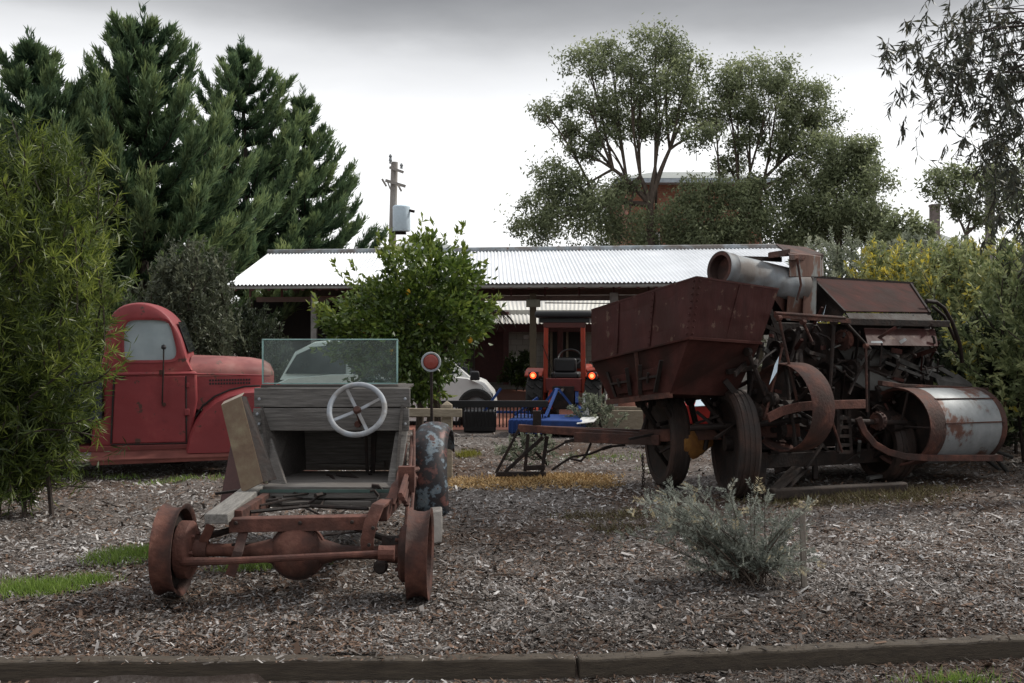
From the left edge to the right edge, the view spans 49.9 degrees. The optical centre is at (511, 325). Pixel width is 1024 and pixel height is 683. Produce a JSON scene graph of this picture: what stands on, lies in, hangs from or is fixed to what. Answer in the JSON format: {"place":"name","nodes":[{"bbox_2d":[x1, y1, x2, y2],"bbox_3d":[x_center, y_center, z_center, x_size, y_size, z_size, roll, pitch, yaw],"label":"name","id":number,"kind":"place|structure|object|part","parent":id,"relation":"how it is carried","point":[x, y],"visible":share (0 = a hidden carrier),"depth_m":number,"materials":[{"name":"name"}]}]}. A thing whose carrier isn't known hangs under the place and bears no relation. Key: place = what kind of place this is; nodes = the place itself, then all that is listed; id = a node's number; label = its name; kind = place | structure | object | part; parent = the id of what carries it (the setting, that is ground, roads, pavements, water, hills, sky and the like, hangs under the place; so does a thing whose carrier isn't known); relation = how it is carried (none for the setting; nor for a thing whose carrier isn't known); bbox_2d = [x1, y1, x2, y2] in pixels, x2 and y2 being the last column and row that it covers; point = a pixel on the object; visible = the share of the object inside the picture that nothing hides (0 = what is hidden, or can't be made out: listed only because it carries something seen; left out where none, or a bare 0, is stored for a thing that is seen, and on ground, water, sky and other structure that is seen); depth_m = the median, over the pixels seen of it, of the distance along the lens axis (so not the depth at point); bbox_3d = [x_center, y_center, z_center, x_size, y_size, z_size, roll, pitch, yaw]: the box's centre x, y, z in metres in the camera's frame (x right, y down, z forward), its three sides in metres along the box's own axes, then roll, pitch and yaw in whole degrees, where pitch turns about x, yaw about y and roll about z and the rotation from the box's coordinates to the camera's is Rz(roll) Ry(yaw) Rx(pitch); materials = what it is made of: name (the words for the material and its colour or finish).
{"place":"outdoors","nodes":[
{"label":"outdoors","id":0,"kind":"place"},
{"bbox_2d":[382,242,451,247],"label":"house","id":1,"kind":"structure","parent":0,"point":[446,246],"depth_m":46.01,"materials":[{"name":"grey metal"}]},
{"bbox_2d":[0,354,1023,682],"bbox_3d":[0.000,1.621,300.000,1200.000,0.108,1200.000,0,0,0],"label":"ground","id":2,"kind":"structure","parent":0,"point":[486,458],"depth_m":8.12,"materials":[{"name":"grey wood"}]},
{"bbox_2d":[0,105,142,517],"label":"leafy bush","id":3,"kind":"object","parent":2,"relation":"on","point":[40,418],"visible":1,"depth_m":9.04,"materials":[{"name":"green plant"}]},
{"bbox_2d":[0,24,166,370],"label":"pine tree","id":4,"kind":"object","parent":2,"relation":"on","point":[38,82],"visible":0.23,"depth_m":22.19,"materials":[{"name":"green plant"}]},
{"bbox_2d":[5,66,203,355],"bbox_3d":[-9.442,-2.159,25.217,5.728,7.518,5.608,0,0,0],"label":"pine tree","id":5,"kind":"object","parent":2,"relation":"on","point":[91,155],"visible":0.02,"depth_m":23.89,"materials":[{"name":"green plant"}]},
{"bbox_2d":[7,0,312,363],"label":"pine tree","id":6,"kind":"object","parent":2,"relation":"on","point":[131,90],"visible":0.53,"depth_m":23.26,"materials":[{"name":"green plant"}]},
{"bbox_2d":[65,303,273,465],"bbox_3d":[-4.338,0.673,12.364,3.679,1.863,1.790,0,0,-13],"label":"vintage truck","id":7,"kind":"object","parent":2,"relation":"on","point":[155,405],"visible":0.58,"depth_m":11.75,"materials":[{"name":"red paint"}]},
{"bbox_3d":[-3.854,0.893,11.717,0.806,0.735,0.089,0,0,-13],"label":"door","id":8,"kind":"part","parent":7,"relation":"part of","materials":[{"name":"red paint"}]},
{"bbox_2d":[118,232,247,410],"bbox_3d":[-4.427,0.207,14.625,1.833,2.898,1.838,0,0,0],"label":"shrub","id":9,"kind":"object","parent":2,"relation":"on","point":[183,292],"visible":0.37,"depth_m":14.28,"materials":[{"name":"green plant"}]},
{"bbox_2d":[0,653,575,681],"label":"timber edging","id":10,"kind":"object","parent":2,"relation":"on","point":[510,666],"visible":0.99,"depth_m":5.20,"materials":[{"name":"brown wood"}]},
{"bbox_2d":[148,339,454,599],"bbox_3d":[-1.265,0.851,7.779,1.586,1.513,3.243,0,0,0],"label":"car wreck","id":11,"kind":"object","parent":2,"relation":"on","point":[307,431],"visible":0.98,"depth_m":7.25,"materials":[{"name":"metal"}]},
{"bbox_2d":[204,485,264,523],"bbox_3d":[-1.726,1.110,6.910,0.135,0.060,1.181,0,0,-3],"label":"plank","id":12,"kind":"object","parent":11,"relation":"on","point":[222,512],"visible":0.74,"depth_m":6.59,"materials":[{"name":"beige wood"}]},
{"bbox_2d":[221,393,276,490],"bbox_3d":[-1.775,0.772,7.335,0.417,0.643,0.191,0,0,41],"label":"wooden board","id":13,"kind":"object","parent":12,"relation":"on","point":[254,467],"visible":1,"depth_m":7.31,"materials":[{"name":"stained tan weathered wood"}]},
{"bbox_2d":[53,449,648,485],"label":"weeds","id":14,"kind":"object","parent":2,"relation":"on","point":[186,477],"visible":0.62,"depth_m":11.59,"materials":[{"name":"green plant"}]},
{"bbox_2d":[330,401,461,477],"bbox_3d":[-1.220,1.180,11.564,1.394,0.840,0.172,0,0,0],"label":"rail fence","id":15,"kind":"object","parent":2,"relation":"on","point":[446,412],"visible":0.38,"depth_m":11.50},
{"bbox_2d":[381,154,414,245],"bbox_3d":[-4.097,-2.306,39.703,1.251,7.821,0.638,0,0,25],"label":"utility pole","id":16,"kind":"object","parent":2,"relation":"on","point":[399,219],"visible":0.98,"depth_m":39.78,"materials":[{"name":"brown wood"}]},
{"bbox_2d":[306,212,506,431],"bbox_3d":[-1.355,0.053,14.299,2.612,3.101,2.982,0,0,0],"label":"lemon tree","id":17,"kind":"object","parent":2,"relation":"on","point":[421,299],"visible":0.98,"depth_m":13.62,"materials":[{"name":"green plant"}]},
{"bbox_2d":[421,352,440,421],"bbox_3d":[-0.655,0.905,8.909,0.164,1.391,0.066,0,0,0],"label":"reflector post","id":18,"kind":"object","parent":2,"relation":"on","point":[431,362],"visible":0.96,"depth_m":8.89,"materials":[{"name":"grey paint"}]},
{"bbox_2d":[430,506,442,543],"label":"stone block","id":19,"kind":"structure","parent":2,"relation":"on","point":[438,520],"depth_m":8.10,"materials":[{"name":"beige stone"}]},
{"bbox_2d":[455,448,481,459],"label":"grass tuft","id":20,"kind":"object","parent":2,"relation":"on","point":[470,452],"visible":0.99,"depth_m":13.26,"materials":[{"name":"green plant"}]},
{"bbox_2d":[464,410,495,431],"bbox_3d":[-0.483,1.430,16.600,0.480,0.320,0.300,0,0,0],"label":"crate","id":21,"kind":"object","parent":2,"relation":"on","point":[472,428],"visible":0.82,"depth_m":16.45,"materials":[{"name":"black paint"}]},
{"bbox_2d":[441,400,549,434],"bbox_3d":[-0.264,1.346,16.160,1.641,0.508,0.171,0,0,0],"label":"fence","id":22,"kind":"object","parent":2,"relation":"on","point":[499,404],"visible":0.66,"depth_m":16.08,"materials":[{"name":"metal"}]},
{"bbox_2d":[0,542,1020,682],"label":"grass","id":23,"kind":"structure","parent":2,"relation":"on","point":[44,585],"depth_m":6.79,"materials":[{"name":"green plant"}]},
{"bbox_2d":[0,478,1023,646],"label":"twigs","id":24,"kind":"object","parent":2,"relation":"on","point":[10,635],"visible":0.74,"depth_m":6.49,"materials":[{"name":"brown wood"}]},
{"bbox_2d":[493,432,574,465],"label":"shrub","id":25,"kind":"object","parent":2,"relation":"on","point":[513,452],"visible":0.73,"depth_m":12.56,"materials":[{"name":"green plant"}]},
{"bbox_2d":[447,470,632,491],"bbox_3d":[0.164,1.563,11.269,2.222,0.126,1.411,0,0,0],"label":"straw","id":26,"kind":"object","parent":2,"relation":"on","point":[565,479],"visible":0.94,"depth_m":11.13,"materials":[{"name":"yellow plant"}]},
{"bbox_2d":[564,390,628,428],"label":"shrub","id":27,"kind":"object","parent":2,"relation":"on","point":[591,400],"visible":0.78,"depth_m":16.16,"materials":[{"name":"green plant"}]},
{"bbox_2d":[451,300,768,389],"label":"building","id":28,"kind":"structure","parent":2,"relation":"on","point":[489,365],"depth_m":29.22,"materials":[{"name":"white paint"}]},
{"bbox_2d":[492,12,734,246],"bbox_3d":[3.230,-4.232,34.914,7.702,11.670,4.289,0,0,0],"label":"gum tree","id":29,"kind":"object","parent":2,"relation":"on","point":[582,206],"visible":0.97,"depth_m":34.76,"materials":[{"name":"green plant"}]},
{"bbox_2d":[643,400,709,424],"bbox_3d":[2.832,1.240,15.067,1.980,0.720,0.787,0,0,0],"label":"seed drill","id":30,"kind":"object","parent":2,"relation":"on","point":[700,407],"visible":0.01,"depth_m":14.74,"materials":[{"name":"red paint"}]},
{"bbox_2d":[615,475,825,589],"bbox_3d":[1.312,1.248,6.787,1.357,0.713,0.817,0,0,0],"label":"feathery shrub","id":31,"kind":"object","parent":2,"relation":"on","point":[732,557],"visible":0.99,"depth_m":6.64,"materials":[{"name":"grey plant"}]},
{"bbox_2d":[649,46,854,244],"bbox_3d":[7.825,-3.848,35.429,7.327,10.902,4.679,0,0,-28],"label":"gum tree","id":32,"kind":"object","parent":2,"relation":"on","point":[749,196],"visible":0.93,"depth_m":35.38,"materials":[{"name":"green plant"}]},
{"bbox_2d":[495,244,1013,499],"bbox_3d":[3.035,0.600,11.511,5.876,2.894,2.691,0,0,-27],"label":"harvester","id":33,"kind":"object","parent":2,"relation":"on","point":[869,396],"visible":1,"depth_m":10.73,"materials":[{"name":"red metal"}]},
{"bbox_2d":[530,481,979,535],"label":"dry grass","id":34,"kind":"structure","parent":2,"relation":"on","point":[871,494],"depth_m":9.89,"materials":[{"name":"plant"}]},
{"bbox_2d":[576,635,1023,678],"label":"timber edging","id":35,"kind":"object","parent":2,"relation":"on","point":[752,658],"visible":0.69,"depth_m":5.39,"materials":[{"name":"brown wood"}]},
{"bbox_2d":[799,501,806,587],"bbox_3d":[1.777,1.335,6.718,0.044,0.530,0.032,0,0,0],"label":"stake","id":36,"kind":"object","parent":2,"relation":"on","point":[802,520],"visible":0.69,"depth_m":6.70,"materials":[{"name":"wood"}]},
{"bbox_2d":[750,120,906,256],"bbox_3d":[10.147,-2.534,34.767,4.928,8.274,4.206,0,0,0],"label":"gum tree","id":37,"kind":"object","parent":2,"relation":"on","point":[837,207],"visible":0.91,"depth_m":34.49,"materials":[{"name":"green plant"}]},
{"bbox_2d":[759,225,897,366],"bbox_3d":[5.672,-0.082,19.040,2.510,3.400,2.509,0,0,-42],"label":"shrub","id":38,"kind":"object","parent":2,"relation":"on","point":[834,261],"visible":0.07,"depth_m":18.72,"materials":[{"name":"green plant"}]},
{"bbox_2d":[769,481,907,499],"bbox_3d":[3.080,1.550,10.359,1.497,0.100,0.100,0,0,-19],"label":"log","id":39,"kind":"object","parent":2,"relation":"on","point":[793,492],"visible":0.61,"depth_m":10.28,"materials":[{"name":"brown wood"}]},
{"bbox_2d":[818,232,941,323],"bbox_3d":[6.152,0.055,17.577,2.643,3.126,2.339,0,0,-43],"label":"shrub","id":40,"kind":"object","parent":2,"relation":"on","point":[883,260],"visible":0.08,"depth_m":17.27,"materials":[{"name":"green plant"}]},
{"bbox_2d":[868,207,944,249],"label":"tree","id":41,"kind":"object","parent":2,"relation":"on","point":[891,230],"visible":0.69,"depth_m":32.84,"materials":[{"name":"green plant"}]},
{"bbox_2d":[879,204,958,256],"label":"cottage","id":42,"kind":"structure","parent":2,"relation":"on","point":[933,214],"depth_m":36.07,"materials":[{"name":"orange brick"}]},
{"bbox_2d":[879,297,966,384],"bbox_3d":[5.495,0.602,15.046,1.972,2.021,2.101,0,0,43],"label":"shrub","id":43,"kind":"object","parent":2,"relation":"on","point":[935,317],"visible":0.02,"depth_m":14.70,"materials":[{"name":"green plant"}]},
{"bbox_2d":[876,226,979,265],"bbox_3d":[7.723,-0.126,20.460,3.100,3.487,3.077,0,0,44],"label":"shrub","id":44,"kind":"object","parent":2,"relation":"on","point":[905,236],"visible":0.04,"depth_m":20.27,"materials":[{"name":"green plant"}]},
{"bbox_2d":[869,235,994,319],"bbox_3d":[6.397,0.128,16.270,2.652,2.975,2.644,0,0,44],"label":"shrub","id":45,"kind":"object","parent":2,"relation":"on","point":[912,269],"visible":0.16,"depth_m":15.88,"materials":[{"name":"green plant"}]},
{"bbox_2d":[875,0,1023,285],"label":"overhanging gum","id":46,"kind":"object","parent":2,"relation":"on","point":[993,147],"visible":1,"depth_m":10.35,"materials":[{"name":"green plant"}]},
{"bbox_2d":[909,226,1023,446],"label":"shrub","id":47,"kind":"object","parent":2,"relation":"on","point":[971,275],"visible":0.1,"depth_m":14.97,"materials":[{"name":"green plant"}]},
{"bbox_2d":[910,147,1023,237],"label":"gum sapling","id":48,"kind":"object","parent":2,"relation":"on","point":[949,178],"visible":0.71,"depth_m":28.87,"materials":[{"name":"green plant"}]},
{"bbox_2d":[933,237,1023,463],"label":"shrub","id":49,"kind":"object","parent":2,"relation":"on","point":[1010,320],"visible":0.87,"depth_m":12.56,"materials":[{"name":"green leaves"},{"name":"dark bark"}]},
{"bbox_2d":[933,310,1023,453],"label":"shrub","id":50,"kind":"object","parent":2,"relation":"on","point":[948,364],"visible":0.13,"depth_m":13.31,"materials":[{"name":"green plant"}]},
{"bbox_2d":[984,162,994,259],"bbox_3d":[13.025,-1.423,29.975,1.309,6.046,0.350,0,0,0],"label":"utility pole","id":51,"kind":"object","parent":2,"relation":"on","point":[988,233],"depth_m":29.91,"materials":[{"name":"brown wood"}]},
{"bbox_2d":[0,0,1023,302],"label":"sky","id":52,"kind":"structure","parent":0,"point":[442,88],"materials":[{"name":"white"}]},
{"bbox_2d":[409,389,635,429],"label":"paving","id":53,"kind":"structure","parent":0,"point":[511,394],"depth_m":21.78,"materials":[{"name":"red brick"}]},
{"bbox_2d":[216,297,295,384],"bbox_3d":[-4.693,0.551,19.519,1.723,2.126,1.916,0,0,-39],"label":"shrub","id":54,"kind":"object","parent":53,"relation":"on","point":[246,316],"visible":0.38,"depth_m":19.34,"materials":[{"name":"green plant"}]},
{"bbox_2d":[156,34,363,346],"bbox_3d":[-7.621,-3.474,32.043,8.004,10.154,7.768,0,0,-30],"label":"pine tree","id":55,"kind":"object","parent":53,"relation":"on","point":[256,128],"visible":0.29,"depth_m":31.39,"materials":[{"name":"green plant"}]},
{"bbox_2d":[238,81,390,300],"bbox_3d":[-6.061,-2.880,32.965,5.016,8.963,6.052,0,0,0],"label":"pine tree","id":56,"kind":"object","parent":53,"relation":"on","point":[338,187],"visible":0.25,"depth_m":32.55,"materials":[{"name":"green plant"}]},
{"bbox_2d":[254,300,392,382],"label":"shed wall","id":57,"kind":"structure","parent":53,"relation":"on","point":[297,323],"depth_m":25.54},
{"bbox_2d":[276,340,496,423],"bbox_3d":[-2.056,0.896,18.360,3.632,1.408,1.760,0,0,0],"label":"parked car","id":58,"kind":"object","parent":53,"relation":"on","point":[305,365],"visible":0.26,"depth_m":17.68,"materials":[{"name":"white paint"}]},
{"bbox_3d":[-3.160,0.529,17.720,0.976,0.481,0.091,0,0,0],"label":"window","id":59,"kind":"part","parent":58,"relation":"part of","materials":[{"name":"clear glass"}]},
{"bbox_2d":[446,302,515,370],"bbox_3d":[-0.873,0.531,23.542,1.861,2.137,1.707,0,0,27],"label":"palm","id":60,"kind":"object","parent":53,"relation":"on","point":[472,359],"visible":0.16,"depth_m":23.42,"materials":[{"name":"green plant"}]},
{"bbox_2d":[227,244,788,406],"bbox_3d":[0.023,-0.082,24.407,12.804,3.363,7.900,0,0,8],"label":"carport","id":61,"kind":"object","parent":53,"relation":"on","point":[532,277],"visible":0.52,"depth_m":22.40,"materials":[{"name":"grey metal"}]},
{"bbox_2d":[497,348,536,390],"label":"potted shrub","id":62,"kind":"object","parent":53,"relation":"on","point":[520,363],"visible":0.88,"depth_m":27.02,"materials":[{"name":"green plant"}]},
{"bbox_2d":[524,311,609,424],"bbox_3d":[0.997,0.688,17.905,1.370,1.846,2.756,0,0,10],"label":"tractor","id":63,"kind":"object","parent":53,"relation":"on","point":[571,378],"visible":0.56,"depth_m":17.21,"materials":[{"name":"metal"}]},
{"bbox_2d":[483,388,597,433],"bbox_3d":[0.378,1.238,16.188,1.811,0.624,0.852,0,0,10],"label":"blue implement","id":64,"kind":"object","parent":63,"relation":"attached to","point":[551,420],"visible":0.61,"depth_m":15.88,"materials":[{"name":"paint"}]},
{"bbox_2d":[549,332,585,377],"bbox_3d":[1.471,0.600,29.245,0.963,1.950,0.170,0,0,0],"label":"window","id":65,"kind":"structure","parent":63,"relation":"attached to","point":[571,340],"depth_m":29.23,"materials":[{"name":"clear glass"}]},
{"bbox_2d":[592,407,642,428],"bbox_3d":[1.685,1.441,17.100,0.870,0.317,0.850,0,0,0],"label":"planter box","id":66,"kind":"object","parent":53,"relation":"on","point":[634,420],"visible":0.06,"depth_m":16.68,"materials":[{"name":"beige wood"}]},
{"bbox_2d":[605,172,774,245],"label":"brick house","id":67,"kind":"structure","parent":0,"point":[668,178],"depth_m":43.00,"materials":[{"name":"red brick"}]}
]}

